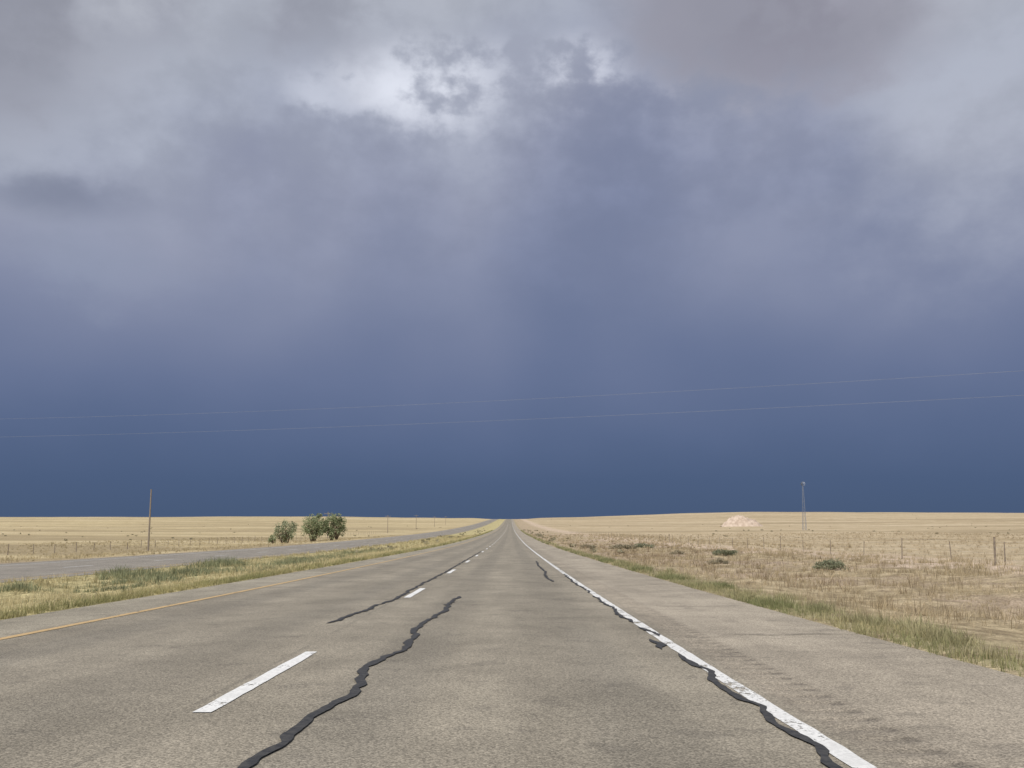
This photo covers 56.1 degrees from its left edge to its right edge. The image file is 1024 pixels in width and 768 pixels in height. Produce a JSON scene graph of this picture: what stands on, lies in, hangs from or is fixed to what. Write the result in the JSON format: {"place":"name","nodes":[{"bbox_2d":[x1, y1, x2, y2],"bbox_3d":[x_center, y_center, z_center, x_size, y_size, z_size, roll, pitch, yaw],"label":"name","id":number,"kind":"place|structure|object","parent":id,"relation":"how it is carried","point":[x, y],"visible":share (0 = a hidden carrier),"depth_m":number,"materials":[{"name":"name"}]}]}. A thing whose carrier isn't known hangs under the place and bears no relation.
{"place":"outdoors","nodes":[
{"label":"outdoors","id":0,"kind":"place"},
{"bbox_2d":[0,519,497,582],"bbox_3d":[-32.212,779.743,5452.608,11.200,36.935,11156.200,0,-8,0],"label":"opposite road","id":1,"kind":"structure","parent":0,"point":[32,570],"depth_m":64.36,"materials":[{"name":"grey asphalt"}]},
{"bbox_2d":[3,530,447,565],"bbox_3d":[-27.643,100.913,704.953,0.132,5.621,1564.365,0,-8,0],"label":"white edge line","id":2,"kind":"object","parent":1,"relation":"on","point":[191,553],"visible":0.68,"depth_m":76.03,"materials":[{"name":"paint"}]},
{"bbox_2d":[5,530,467,579],"bbox_3d":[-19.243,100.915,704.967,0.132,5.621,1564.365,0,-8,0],"label":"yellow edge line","id":3,"kind":"object","parent":1,"relation":"on","point":[197,562],"visible":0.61,"depth_m":50.01,"materials":[{"name":"paint"}]},
{"bbox_2d":[0,519,1023,767],"bbox_3d":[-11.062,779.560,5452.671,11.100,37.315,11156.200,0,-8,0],"label":"highway road","id":4,"kind":"structure","parent":0,"point":[512,657],"depth_m":7.55,"materials":[{"name":"grey asphalt"}]},
{"bbox_2d":[0,531,494,639],"bbox_3d":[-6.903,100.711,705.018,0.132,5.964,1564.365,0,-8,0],"label":"yellow edge line","id":5,"kind":"object","parent":4,"relation":"on","point":[17,635],"visible":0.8,"depth_m":15.19,"materials":[{"name":"paint"}]},
{"bbox_2d":[75,525,507,711],"bbox_3d":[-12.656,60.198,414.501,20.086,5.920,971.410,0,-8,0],"label":"white lane dashes","id":6,"kind":"object","parent":4,"relation":"on","point":[230,696],"visible":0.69,"depth_m":7.40,"materials":[{"name":"paint"}]},
{"bbox_2d":[237,596,460,767],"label":"sealed crack","id":7,"kind":"object","parent":4,"relation":"on","point":[287,736],"visible":1,"depth_m":6.45,"materials":[{"name":"black asphalt"}]},
{"bbox_2d":[327,551,481,622],"bbox_3d":[-2.214,7.579,40.790,0.334,1.001,57.100,0,-8,0],"label":"sealed crack","id":8,"kind":"object","parent":4,"relation":"on","point":[370,607],"visible":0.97,"depth_m":17.74,"materials":[{"name":"black asphalt"}]},
{"bbox_2d":[536,561,552,580],"bbox_3d":[1.064,6.610,34.419,0.213,0.357,20.000,0,-8,0],"label":"sealed crack","id":9,"kind":"object","parent":4,"relation":"on","point":[545,575],"visible":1,"depth_m":29.84,"materials":[{"name":"black asphalt"}]},
{"bbox_2d":[511,519,876,767],"bbox_3d":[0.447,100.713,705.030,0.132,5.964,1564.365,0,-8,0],"label":"white edge line","id":10,"kind":"object","parent":4,"relation":"on","point":[844,754],"visible":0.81,"depth_m":6.17,"materials":[{"name":"paint"}]},
{"bbox_2d":[564,574,842,767],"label":"sealed crack","id":11,"kind":"object","parent":4,"relation":"on","point":[823,751],"visible":1,"depth_m":6.21,"materials":[{"name":"black asphalt"}]},
{"bbox_2d":[594,584,837,634],"bbox_3d":[2.912,4.479,21.016,2.200,0.397,20.177,0,-8,0],"label":"shoulder crack","id":12,"kind":"object","parent":4,"relation":"on","point":[768,634],"visible":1,"depth_m":11.20,"materials":[{"name":"grey asphalt"}]},
{"bbox_2d":[0,512,1023,676],"bbox_3d":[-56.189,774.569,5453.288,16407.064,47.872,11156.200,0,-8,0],"label":"ground","id":13,"kind":"structure","parent":0,"point":[91,529],"depth_m":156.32,"materials":[{"name":"beige plant"}]},
{"bbox_2d":[147,489,151,550],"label":"utility pole","id":14,"kind":"object","parent":13,"relation":"on","point":[149,521],"visible":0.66,"depth_m":118.62,"materials":[{"name":"brown wood"}]},
{"bbox_2d":[7,530,391,554],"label":"wire fence","id":15,"kind":"object","parent":13,"relation":"on","point":[178,542],"visible":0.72,"depth_m":134.45,"materials":[{"name":"brown wood"}]},
{"bbox_2d":[268,534,275,542],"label":"tree","id":16,"kind":"object","parent":13,"relation":"on","point":[270,540],"visible":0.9,"depth_m":167.56,"materials":[{"name":"green plant"}]},
{"bbox_2d":[272,520,297,542],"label":"tree","id":17,"kind":"object","parent":13,"relation":"on","point":[290,526],"visible":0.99,"depth_m":165.69,"materials":[{"name":"green plant"}]},
{"bbox_2d":[300,513,327,541],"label":"tree","id":18,"kind":"object","parent":13,"relation":"on","point":[318,528],"visible":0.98,"depth_m":177.34,"materials":[{"name":"green plant"}]},
{"bbox_2d":[323,513,346,539],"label":"tree","id":19,"kind":"object","parent":13,"relation":"on","point":[333,519],"visible":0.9,"depth_m":179.57,"materials":[{"name":"green plant"}]},
{"bbox_2d":[2,514,1009,552],"bbox_3d":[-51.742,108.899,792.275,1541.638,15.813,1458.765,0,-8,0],"label":"distant scrub","id":20,"kind":"object","parent":13,"relation":"on","point":[593,549],"visible":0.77,"depth_m":192.11,"materials":[{"name":"green plant"}]},
{"bbox_2d":[0,530,1023,676],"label":"green grass","id":21,"kind":"structure","parent":13,"relation":"on","point":[946,638],"depth_m":18.12,"materials":[{"name":"green plant"}]},
{"bbox_2d":[608,544,637,548],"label":"shrub","id":22,"kind":"object","parent":13,"relation":"on","point":[625,546],"visible":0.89,"depth_m":88.29,"materials":[{"name":"green plant"}]},
{"bbox_2d":[633,543,654,548],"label":"shrub","id":23,"kind":"object","parent":13,"relation":"on","point":[640,545],"visible":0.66,"depth_m":90.49,"materials":[{"name":"green plant"}]},
{"bbox_2d":[668,550,685,554],"bbox_3d":[11.186,11.465,65.083,1.105,0.443,0.893,0,-8,0],"label":"shrub","id":24,"kind":"object","parent":13,"relation":"on","point":[678,552],"visible":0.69,"depth_m":64.98,"materials":[{"name":"green plant"}]},
{"bbox_2d":[707,558,730,563],"bbox_3d":[9.730,8.365,45.304,1.152,0.429,0.882,0,-8,0],"label":"shrub","id":25,"kind":"object","parent":13,"relation":"on","point":[717,560],"visible":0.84,"depth_m":45.25,"materials":[{"name":"green plant"}]},
{"bbox_2d":[712,549,737,555],"bbox_3d":[13.294,10.552,60.038,1.756,0.462,1.113,0,-8,0],"label":"shrub","id":26,"kind":"object","parent":13,"relation":"on","point":[728,552],"visible":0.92,"depth_m":59.80,"materials":[{"name":"green plant"}]},
{"bbox_2d":[720,515,762,526],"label":"dirt mound","id":27,"kind":"object","parent":13,"relation":"on","point":[736,521],"visible":0.84,"depth_m":549.15,"materials":[{"name":"beige soil"}]},
{"bbox_2d":[801,482,806,529],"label":"windmill","id":28,"kind":"object","parent":13,"relation":"on","point":[803,527],"visible":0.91,"depth_m":396.91,"materials":[{"name":"metal"}]},
{"bbox_2d":[591,532,1018,565],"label":"wire fence","id":29,"kind":"object","parent":13,"relation":"on","point":[994,547],"visible":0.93,"depth_m":48.16,"materials":[{"name":"brown wood"}]},
{"bbox_2d":[812,558,848,570],"bbox_3d":[11.899,6.792,36.065,1.468,0.493,0.946,5,-9,-32],"label":"shrub","id":30,"kind":"object","parent":13,"relation":"on","point":[832,565],"visible":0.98,"depth_m":35.91,"materials":[{"name":"green plant"}]},
{"bbox_2d":[0,0,1023,518],"label":"sky","id":31,"kind":"structure","parent":0,"point":[209,208],"materials":[{"name":"blue"}]}
]}

